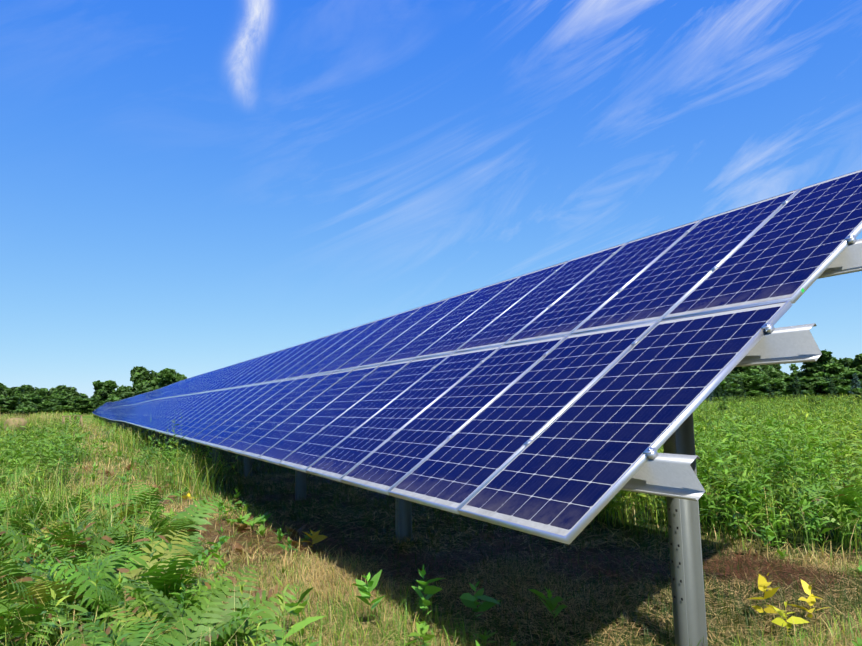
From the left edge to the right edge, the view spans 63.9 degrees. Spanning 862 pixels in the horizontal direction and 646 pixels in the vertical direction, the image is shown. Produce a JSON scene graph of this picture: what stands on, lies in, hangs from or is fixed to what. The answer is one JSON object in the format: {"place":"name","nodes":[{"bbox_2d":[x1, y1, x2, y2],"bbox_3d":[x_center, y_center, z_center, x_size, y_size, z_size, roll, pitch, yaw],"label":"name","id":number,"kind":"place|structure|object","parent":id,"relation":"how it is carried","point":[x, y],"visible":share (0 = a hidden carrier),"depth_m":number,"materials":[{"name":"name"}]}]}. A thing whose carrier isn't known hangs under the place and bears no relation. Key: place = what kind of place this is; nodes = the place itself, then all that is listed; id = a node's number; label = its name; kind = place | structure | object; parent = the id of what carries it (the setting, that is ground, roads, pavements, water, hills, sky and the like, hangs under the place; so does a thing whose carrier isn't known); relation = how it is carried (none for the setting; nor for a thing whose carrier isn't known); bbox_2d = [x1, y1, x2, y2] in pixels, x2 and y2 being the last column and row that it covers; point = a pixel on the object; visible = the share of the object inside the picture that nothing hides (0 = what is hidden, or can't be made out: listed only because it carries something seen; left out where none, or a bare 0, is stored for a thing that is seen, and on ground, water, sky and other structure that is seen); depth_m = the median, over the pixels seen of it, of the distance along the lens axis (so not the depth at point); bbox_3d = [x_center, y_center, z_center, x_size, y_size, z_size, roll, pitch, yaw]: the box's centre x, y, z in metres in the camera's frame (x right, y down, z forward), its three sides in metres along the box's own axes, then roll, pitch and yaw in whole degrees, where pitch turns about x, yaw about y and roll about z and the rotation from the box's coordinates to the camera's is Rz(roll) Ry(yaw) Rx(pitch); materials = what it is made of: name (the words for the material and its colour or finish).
{"place":"outdoors","nodes":[
{"label":"outdoors","id":0,"kind":"place"},
{"bbox_2d":[0,0,861,397],"label":"sky","id":1,"kind":"structure","parent":0,"point":[193,188],"materials":[{"name":"blue"}]},
{"bbox_2d":[0,400,861,645],"bbox_3d":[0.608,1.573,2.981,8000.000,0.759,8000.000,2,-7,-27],"label":"ground","id":2,"kind":"structure","parent":0,"point":[834,544],"depth_m":6.62,"materials":[{"name":"green plant"}]},
{"bbox_2d":[0,385,8,397],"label":"deciduous tree","id":3,"kind":"object","parent":2,"relation":"on","point":[2,388],"visible":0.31,"depth_m":239.28,"materials":[{"name":"green plant"}]},
{"bbox_2d":[0,404,13,414],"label":"deciduous tree","id":4,"kind":"object","parent":2,"relation":"on","point":[5,409],"visible":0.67,"depth_m":215.47,"materials":[{"name":"green plant"}]},
{"bbox_2d":[0,396,21,416],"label":"deciduous tree","id":5,"kind":"object","parent":2,"relation":"on","point":[12,400],"visible":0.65,"depth_m":216.66,"materials":[{"name":"green plant"}]},
{"bbox_2d":[0,387,21,395],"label":"deciduous tree","id":6,"kind":"object","parent":2,"relation":"on","point":[9,391],"visible":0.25,"depth_m":248.28,"materials":[{"name":"green plant"}]},
{"bbox_2d":[0,402,23,412],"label":"deciduous tree","id":7,"kind":"object","parent":2,"relation":"on","point":[4,405],"visible":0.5,"depth_m":216.65,"materials":[{"name":"green plant"}]},
{"bbox_2d":[4,418,26,431],"bbox_3d":[-33.173,8.177,55.221,1.285,1.206,1.390,-5,-8,28],"label":"hay bale","id":8,"kind":"object","parent":2,"relation":"on","point":[21,423],"visible":0.44,"depth_m":54.79,"materials":[{"name":"brown plant"}]},
{"bbox_2d":[10,390,20,396],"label":"deciduous tree","id":9,"kind":"object","parent":2,"relation":"on","point":[14,393],"visible":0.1,"depth_m":240.73,"materials":[{"name":"green plant"}]},
{"bbox_2d":[15,393,29,401],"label":"deciduous tree","id":10,"kind":"object","parent":2,"relation":"on","point":[19,395],"visible":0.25,"depth_m":233.07,"materials":[{"name":"green plant"}]},
{"bbox_2d":[12,402,39,417],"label":"deciduous tree","id":11,"kind":"object","parent":2,"relation":"on","point":[28,408],"visible":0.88,"depth_m":101.72,"materials":[{"name":"green plant"}]},
{"bbox_2d":[20,384,38,395],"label":"deciduous tree","id":12,"kind":"object","parent":2,"relation":"on","point":[31,388],"visible":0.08,"depth_m":284.69,"materials":[{"name":"green plant"}]},
{"bbox_2d":[22,385,37,395],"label":"deciduous tree","id":13,"kind":"object","parent":2,"relation":"on","point":[24,387],"visible":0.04,"depth_m":257.46,"materials":[{"name":"green plant"}]},
{"bbox_2d":[24,391,37,397],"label":"deciduous tree","id":14,"kind":"object","parent":2,"relation":"on","point":[28,394],"visible":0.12,"depth_m":280.66,"materials":[{"name":"green plant"}]},
{"bbox_2d":[0,411,68,442],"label":"reed grass seed heads","id":15,"kind":"object","parent":2,"relation":"on","point":[47,417],"visible":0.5,"depth_m":70.94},
{"bbox_2d":[30,388,47,401],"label":"deciduous tree","id":16,"kind":"object","parent":2,"relation":"on","point":[43,391],"visible":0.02,"depth_m":263.47,"materials":[{"name":"green plant"}]},
{"bbox_2d":[31,400,46,402],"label":"deciduous tree","id":17,"kind":"object","parent":2,"relation":"on","point":[37,401],"visible":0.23,"depth_m":226.19,"materials":[{"name":"green plant"}]},
{"bbox_2d":[27,396,51,414],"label":"deciduous tree","id":18,"kind":"object","parent":2,"relation":"on","point":[42,403],"visible":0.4,"depth_m":225.80,"materials":[{"name":"green plant"}]},
{"bbox_2d":[35,388,49,400],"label":"deciduous tree","id":19,"kind":"object","parent":2,"relation":"on","point":[37,391],"visible":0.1,"depth_m":277.61,"materials":[{"name":"green plant"}]},
{"bbox_2d":[32,396,59,413],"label":"deciduous tree","id":20,"kind":"object","parent":2,"relation":"on","point":[42,408],"visible":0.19,"depth_m":224.42,"materials":[{"name":"green plant"}]},
{"bbox_2d":[46,397,62,402],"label":"deciduous tree","id":21,"kind":"object","parent":2,"relation":"on","point":[53,399],"visible":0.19,"depth_m":233.08,"materials":[{"name":"green plant"}]},
{"bbox_2d":[44,385,65,395],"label":"deciduous tree","id":22,"kind":"object","parent":2,"relation":"on","point":[59,388],"visible":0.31,"depth_m":282.58,"materials":[{"name":"green plant"}]},
{"bbox_2d":[44,396,71,413],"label":"deciduous tree","id":23,"kind":"object","parent":2,"relation":"on","point":[60,408],"visible":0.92,"depth_m":222.17,"materials":[{"name":"green plant"}]},
{"bbox_2d":[49,400,73,412],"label":"deciduous tree","id":24,"kind":"object","parent":2,"relation":"on","point":[65,402],"visible":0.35,"depth_m":225.80,"materials":[{"name":"green plant"}]},
{"bbox_2d":[48,387,76,398],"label":"deciduous tree","id":25,"kind":"object","parent":2,"relation":"on","point":[66,389],"visible":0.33,"depth_m":269.62,"materials":[{"name":"green plant"}]},
{"bbox_2d":[62,415,82,428],"bbox_3d":[-30.216,8.427,58.157,1.770,1.265,1.890,-3,-7,13],"label":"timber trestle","id":26,"kind":"object","parent":2,"relation":"on","point":[80,422],"visible":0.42,"depth_m":58.39,"materials":[{"name":"beige wood"}]},
{"bbox_2d":[67,404,78,412],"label":"deciduous tree","id":27,"kind":"object","parent":2,"relation":"on","point":[72,410],"visible":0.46,"depth_m":226.95,"materials":[{"name":"green plant"}]},
{"bbox_2d":[66,391,87,399],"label":"deciduous tree","id":28,"kind":"object","parent":2,"relation":"on","point":[71,394],"visible":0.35,"depth_m":256.83,"materials":[{"name":"green plant"}]},
{"bbox_2d":[63,398,93,414],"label":"deciduous tree","id":29,"kind":"object","parent":2,"relation":"on","point":[76,402],"visible":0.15,"depth_m":230.95,"materials":[{"name":"green plant"}]},
{"bbox_2d":[73,398,88,413],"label":"deciduous tree","id":30,"kind":"object","parent":2,"relation":"on","point":[81,401],"visible":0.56,"depth_m":229.08,"materials":[{"name":"green plant"}]},
{"bbox_2d":[76,403,97,414],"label":"deciduous tree","id":31,"kind":"object","parent":2,"relation":"on","point":[92,406],"visible":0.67,"depth_m":230.10,"materials":[{"name":"green plant"}]},
{"bbox_2d":[77,403,98,413],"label":"deciduous tree","id":32,"kind":"object","parent":2,"relation":"on","point":[88,410],"visible":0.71,"depth_m":228.85,"materials":[{"name":"green plant"}]},
{"bbox_2d":[91,380,105,397],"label":"deciduous tree","id":33,"kind":"object","parent":2,"relation":"on","point":[98,385],"visible":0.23,"depth_m":280.61,"materials":[{"name":"green plant"}]},
{"bbox_2d":[92,390,110,401],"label":"deciduous tree","id":34,"kind":"object","parent":2,"relation":"on","point":[100,395],"visible":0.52,"depth_m":249.54,"materials":[{"name":"green plant"}]},
{"bbox_2d":[104,380,118,399],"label":"deciduous tree","id":35,"kind":"object","parent":2,"relation":"on","point":[111,384],"visible":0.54,"depth_m":255.08,"materials":[{"name":"green plant"}]},
{"bbox_2d":[107,389,149,401],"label":"deciduous tree","id":36,"kind":"object","parent":2,"relation":"on","point":[124,395],"visible":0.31,"depth_m":160.70,"materials":[{"name":"green plant"}]},
{"bbox_2d":[114,366,163,397],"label":"deciduous tree","id":37,"kind":"object","parent":2,"relation":"on","point":[142,377],"visible":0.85,"depth_m":173.87,"materials":[{"name":"green plant"}]},
{"bbox_2d":[145,368,175,390],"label":"deciduous tree","id":38,"kind":"object","parent":2,"relation":"on","point":[167,375],"visible":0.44,"depth_m":172.41,"materials":[{"name":"green plant"}]},
{"bbox_2d":[172,374,182,382],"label":"deciduous tree","id":39,"kind":"object","parent":2,"relation":"on","point":[178,378],"visible":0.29,"depth_m":174.32,"materials":[{"name":"green plant"}]},
{"bbox_2d":[176,373,186,379],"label":"deciduous tree","id":40,"kind":"object","parent":2,"relation":"on","point":[183,376],"visible":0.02,"depth_m":183.75,"materials":[{"name":"green plant"}]},
{"bbox_2d":[0,426,861,645],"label":"fern plants","id":41,"kind":"object","parent":2,"relation":"on","point":[83,586],"visible":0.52,"depth_m":4.44,"materials":[{"name":"green plant"}]},
{"bbox_2d":[0,393,861,645],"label":"tall weed plants","id":42,"kind":"object","parent":2,"relation":"on","point":[842,443],"visible":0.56,"depth_m":8.15,"materials":[{"name":"green plant"}]},
{"bbox_2d":[59,472,861,645],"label":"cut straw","id":43,"kind":"object","parent":2,"relation":"on","point":[597,565],"visible":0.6,"depth_m":5.91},
{"bbox_2d":[98,200,861,645],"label":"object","id":44,"kind":"object","parent":2,"relation":"on","point":[670,472],"visible":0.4,"depth_m":4.04,"materials":[{"name":"silver metal"}]},
{"bbox_2d":[92,169,861,544],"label":"solar panels","id":45,"kind":"object","parent":44,"relation":"on","point":[594,403],"visible":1,"depth_m":5.39,"materials":[{"name":"blue glass"}]},
{"bbox_2d":[701,390,714,405],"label":"spruce tree","id":46,"kind":"object","parent":2,"relation":"on","point":[710,395],"visible":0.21,"depth_m":111.24,"materials":[{"name":"green plant"}]},
{"bbox_2d":[698,403,737,427],"bbox_3d":[10.282,3.529,24.747,1.414,1.305,1.824,1,-7,-23],"label":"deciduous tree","id":47,"kind":"object","parent":2,"relation":"on","point":[721,406],"visible":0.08,"depth_m":24.77,"materials":[{"name":"green plant"}]},
{"bbox_2d":[713,384,723,402],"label":"spruce tree","id":48,"kind":"object","parent":2,"relation":"on","point":[720,394],"visible":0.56,"depth_m":107.43,"materials":[{"name":"green plant"}]},
{"bbox_2d":[708,374,747,397],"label":"deciduous tree","id":49,"kind":"object","parent":2,"relation":"on","point":[736,380],"visible":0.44,"depth_m":124.34,"materials":[{"name":"green plant"}]},
{"bbox_2d":[724,378,733,402],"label":"spruce tree","id":50,"kind":"object","parent":2,"relation":"on","point":[728,394],"visible":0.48,"depth_m":113.34,"materials":[{"name":"green plant"}]},
{"bbox_2d":[719,388,746,406],"bbox_3d":[27.887,7.161,63.947,2.020,2.333,2.484,-2,-7,6],"label":"deciduous tree","id":51,"kind":"object","parent":2,"relation":"on","point":[735,392],"visible":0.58,"depth_m":63.72,"materials":[{"name":"green plant"}]},
{"bbox_2d":[734,367,746,373],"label":"deciduous tree","id":52,"kind":"object","parent":2,"relation":"on","point":[738,368],"visible":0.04,"depth_m":150.99,"materials":[{"name":"green plant"}]},
{"bbox_2d":[738,383,745,402],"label":"spruce tree","id":53,"kind":"object","parent":2,"relation":"on","point":[743,394],"visible":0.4,"depth_m":107.95,"materials":[{"name":"green plant"}]},
{"bbox_2d":[740,375,762,389],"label":"deciduous tree","id":54,"kind":"object","parent":2,"relation":"on","point":[749,378],"visible":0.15,"depth_m":127.28,"materials":[{"name":"green plant"}]},
{"bbox_2d":[739,365,766,374],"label":"deciduous tree","id":55,"kind":"object","parent":2,"relation":"on","point":[752,370],"visible":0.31,"depth_m":138.25,"materials":[{"name":"green plant"}]},
{"bbox_2d":[731,365,781,378],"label":"deciduous tree","id":56,"kind":"object","parent":2,"relation":"on","point":[775,373],"visible":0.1,"depth_m":151.12,"materials":[{"name":"green plant"}]},
{"bbox_2d":[742,380,771,395],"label":"deciduous tree","id":57,"kind":"object","parent":2,"relation":"on","point":[751,387],"visible":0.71,"depth_m":125.04,"materials":[{"name":"green plant"}]},
{"bbox_2d":[745,383,769,399],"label":"deciduous tree","id":58,"kind":"object","parent":2,"relation":"on","point":[761,386],"visible":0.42,"depth_m":123.88,"materials":[{"name":"green plant"}]},
{"bbox_2d":[751,374,768,385],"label":"deciduous tree","id":59,"kind":"object","parent":2,"relation":"on","point":[764,377],"visible":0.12,"depth_m":129.90,"materials":[{"name":"green plant"}]},
{"bbox_2d":[750,374,777,386],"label":"deciduous tree","id":60,"kind":"object","parent":2,"relation":"on","point":[770,382],"visible":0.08,"depth_m":131.46,"materials":[{"name":"green plant"}]},
{"bbox_2d":[759,365,768,370],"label":"deciduous tree","id":61,"kind":"object","parent":2,"relation":"on","point":[764,367],"visible":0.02,"depth_m":140.83,"materials":[{"name":"green plant"}]},
{"bbox_2d":[763,367,772,379],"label":"deciduous tree","id":62,"kind":"object","parent":2,"relation":"on","point":[768,371],"visible":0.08,"depth_m":143.40,"materials":[{"name":"green plant"}]},
{"bbox_2d":[766,384,773,401],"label":"spruce tree","id":63,"kind":"object","parent":2,"relation":"on","point":[770,392],"visible":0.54,"depth_m":100.11,"materials":[{"name":"green plant"}]},
{"bbox_2d":[771,387,782,391],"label":"deciduous tree","id":64,"kind":"object","parent":2,"relation":"on","point":[775,389],"visible":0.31,"depth_m":127.30,"materials":[{"name":"green plant"}]},
{"bbox_2d":[763,380,794,401],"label":"deciduous tree","id":65,"kind":"object","parent":2,"relation":"on","point":[778,393],"visible":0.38,"depth_m":124.38,"materials":[{"name":"green plant"}]},
{"bbox_2d":[776,364,789,376],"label":"deciduous tree","id":66,"kind":"object","parent":2,"relation":"on","point":[779,367],"visible":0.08,"depth_m":179.76,"materials":[{"name":"green plant"}]},
{"bbox_2d":[775,381,791,388],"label":"deciduous tree","id":67,"kind":"object","parent":2,"relation":"on","point":[782,385],"visible":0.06,"depth_m":127.64,"materials":[{"name":"green plant"}]},
{"bbox_2d":[776,389,793,400],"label":"deciduous tree","id":68,"kind":"object","parent":2,"relation":"on","point":[784,390],"visible":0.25,"depth_m":122.38,"materials":[{"name":"green plant"}]},
{"bbox_2d":[773,376,800,387],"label":"deciduous tree","id":69,"kind":"object","parent":2,"relation":"on","point":[786,379],"visible":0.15,"depth_m":128.18,"materials":[{"name":"green plant"}]},
{"bbox_2d":[778,363,798,378],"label":"deciduous tree","id":70,"kind":"object","parent":2,"relation":"on","point":[793,367],"visible":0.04,"depth_m":154.82,"materials":[{"name":"green plant"}]},
{"bbox_2d":[773,369,809,380],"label":"deciduous tree","id":71,"kind":"object","parent":2,"relation":"on","point":[796,373],"visible":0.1,"depth_m":144.29,"materials":[{"name":"green plant"}]},
{"bbox_2d":[791,375,804,399],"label":"spruce tree","id":72,"kind":"object","parent":2,"relation":"on","point":[797,390],"visible":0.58,"depth_m":105.61,"materials":[{"name":"green plant"}]},
{"bbox_2d":[784,382,820,396],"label":"deciduous tree","id":73,"kind":"object","parent":2,"relation":"on","point":[809,391],"visible":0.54,"depth_m":122.25,"materials":[{"name":"green plant"}]},
{"bbox_2d":[782,387,823,396],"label":"deciduous tree","id":74,"kind":"object","parent":2,"relation":"on","point":[821,393],"visible":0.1,"depth_m":122.61,"materials":[{"name":"green plant"}]},
{"bbox_2d":[791,376,815,394],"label":"deciduous tree","id":75,"kind":"object","parent":2,"relation":"on","point":[805,379],"depth_m":123.86,"materials":[{"name":"green plant"}]},
{"bbox_2d":[792,396,823,415],"bbox_3d":[17.239,4.060,31.482,1.285,1.485,1.581,-3,-7,14],"label":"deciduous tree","id":76,"kind":"object","parent":2,"relation":"on","point":[812,399],"visible":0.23,"depth_m":31.31,"materials":[{"name":"green plant"}]},
{"bbox_2d":[801,382,828,395],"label":"deciduous tree","id":77,"kind":"object","parent":2,"relation":"on","point":[818,387],"visible":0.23,"depth_m":121.82,"materials":[{"name":"green plant"}]},
{"bbox_2d":[809,377,825,395],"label":"deciduous tree","id":78,"kind":"object","parent":2,"relation":"on","point":[816,379],"visible":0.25,"depth_m":124.02,"materials":[{"name":"green plant"}]},
{"bbox_2d":[800,349,843,376],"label":"deciduous tree","id":79,"kind":"object","parent":2,"relation":"on","point":[821,364],"visible":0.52,"depth_m":139.97,"materials":[{"name":"green plant"}]},
{"bbox_2d":[815,373,836,379],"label":"deciduous tree","id":80,"kind":"object","parent":2,"relation":"on","point":[827,376],"visible":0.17,"depth_m":127.53,"materials":[{"name":"green plant"}]},
{"bbox_2d":[826,378,838,399],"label":"spruce tree","id":81,"kind":"object","parent":2,"relation":"on","point":[830,392],"visible":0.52,"depth_m":99.95,"materials":[{"name":"green plant"}]},
{"bbox_2d":[816,378,851,397],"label":"deciduous tree","id":82,"kind":"object","parent":2,"relation":"on","point":[844,390],"visible":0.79,"depth_m":118.32,"materials":[{"name":"green plant"}]},
{"bbox_2d":[834,373,848,379],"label":"deciduous tree","id":83,"kind":"object","parent":2,"relation":"on","point":[839,376],"visible":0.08,"depth_m":128.10,"materials":[{"name":"green plant"}]},
{"bbox_2d":[836,358,852,367],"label":"deciduous tree","id":84,"kind":"object","parent":2,"relation":"on","point":[844,361],"visible":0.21,"depth_m":158.13,"materials":[{"name":"green plant"}]},
{"bbox_2d":[843,379,855,398],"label":"deciduous tree","id":85,"kind":"object","parent":2,"relation":"on","point":[847,381],"visible":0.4,"depth_m":119.69,"materials":[{"name":"green plant"}]},
{"bbox_2d":[840,371,861,379],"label":"deciduous tree","id":86,"kind":"object","parent":2,"relation":"on","point":[851,373],"visible":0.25,"depth_m":124.80,"materials":[{"name":"green plant"}]},
{"bbox_2d":[842,354,861,372],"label":"deciduous tree","id":87,"kind":"object","parent":2,"relation":"on","point":[854,362],"visible":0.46,"depth_m":133.47,"materials":[{"name":"green plant"}]},
{"bbox_2d":[848,373,860,398],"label":"spruce tree","id":88,"kind":"object","parent":2,"relation":"on","point":[854,375],"visible":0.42,"depth_m":103.65,"materials":[{"name":"green plant"}]},
{"bbox_2d":[847,388,861,408],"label":"deciduous tree","id":89,"kind":"object","parent":2,"relation":"on","point":[858,391],"visible":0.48,"depth_m":43.89,"materials":[{"name":"green plant"}]},
{"bbox_2d":[854,364,861,371],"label":"deciduous tree","id":90,"kind":"object","parent":2,"relation":"on","point":[859,368],"visible":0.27,"depth_m":132.28,"materials":[{"name":"green plant"}]}
]}

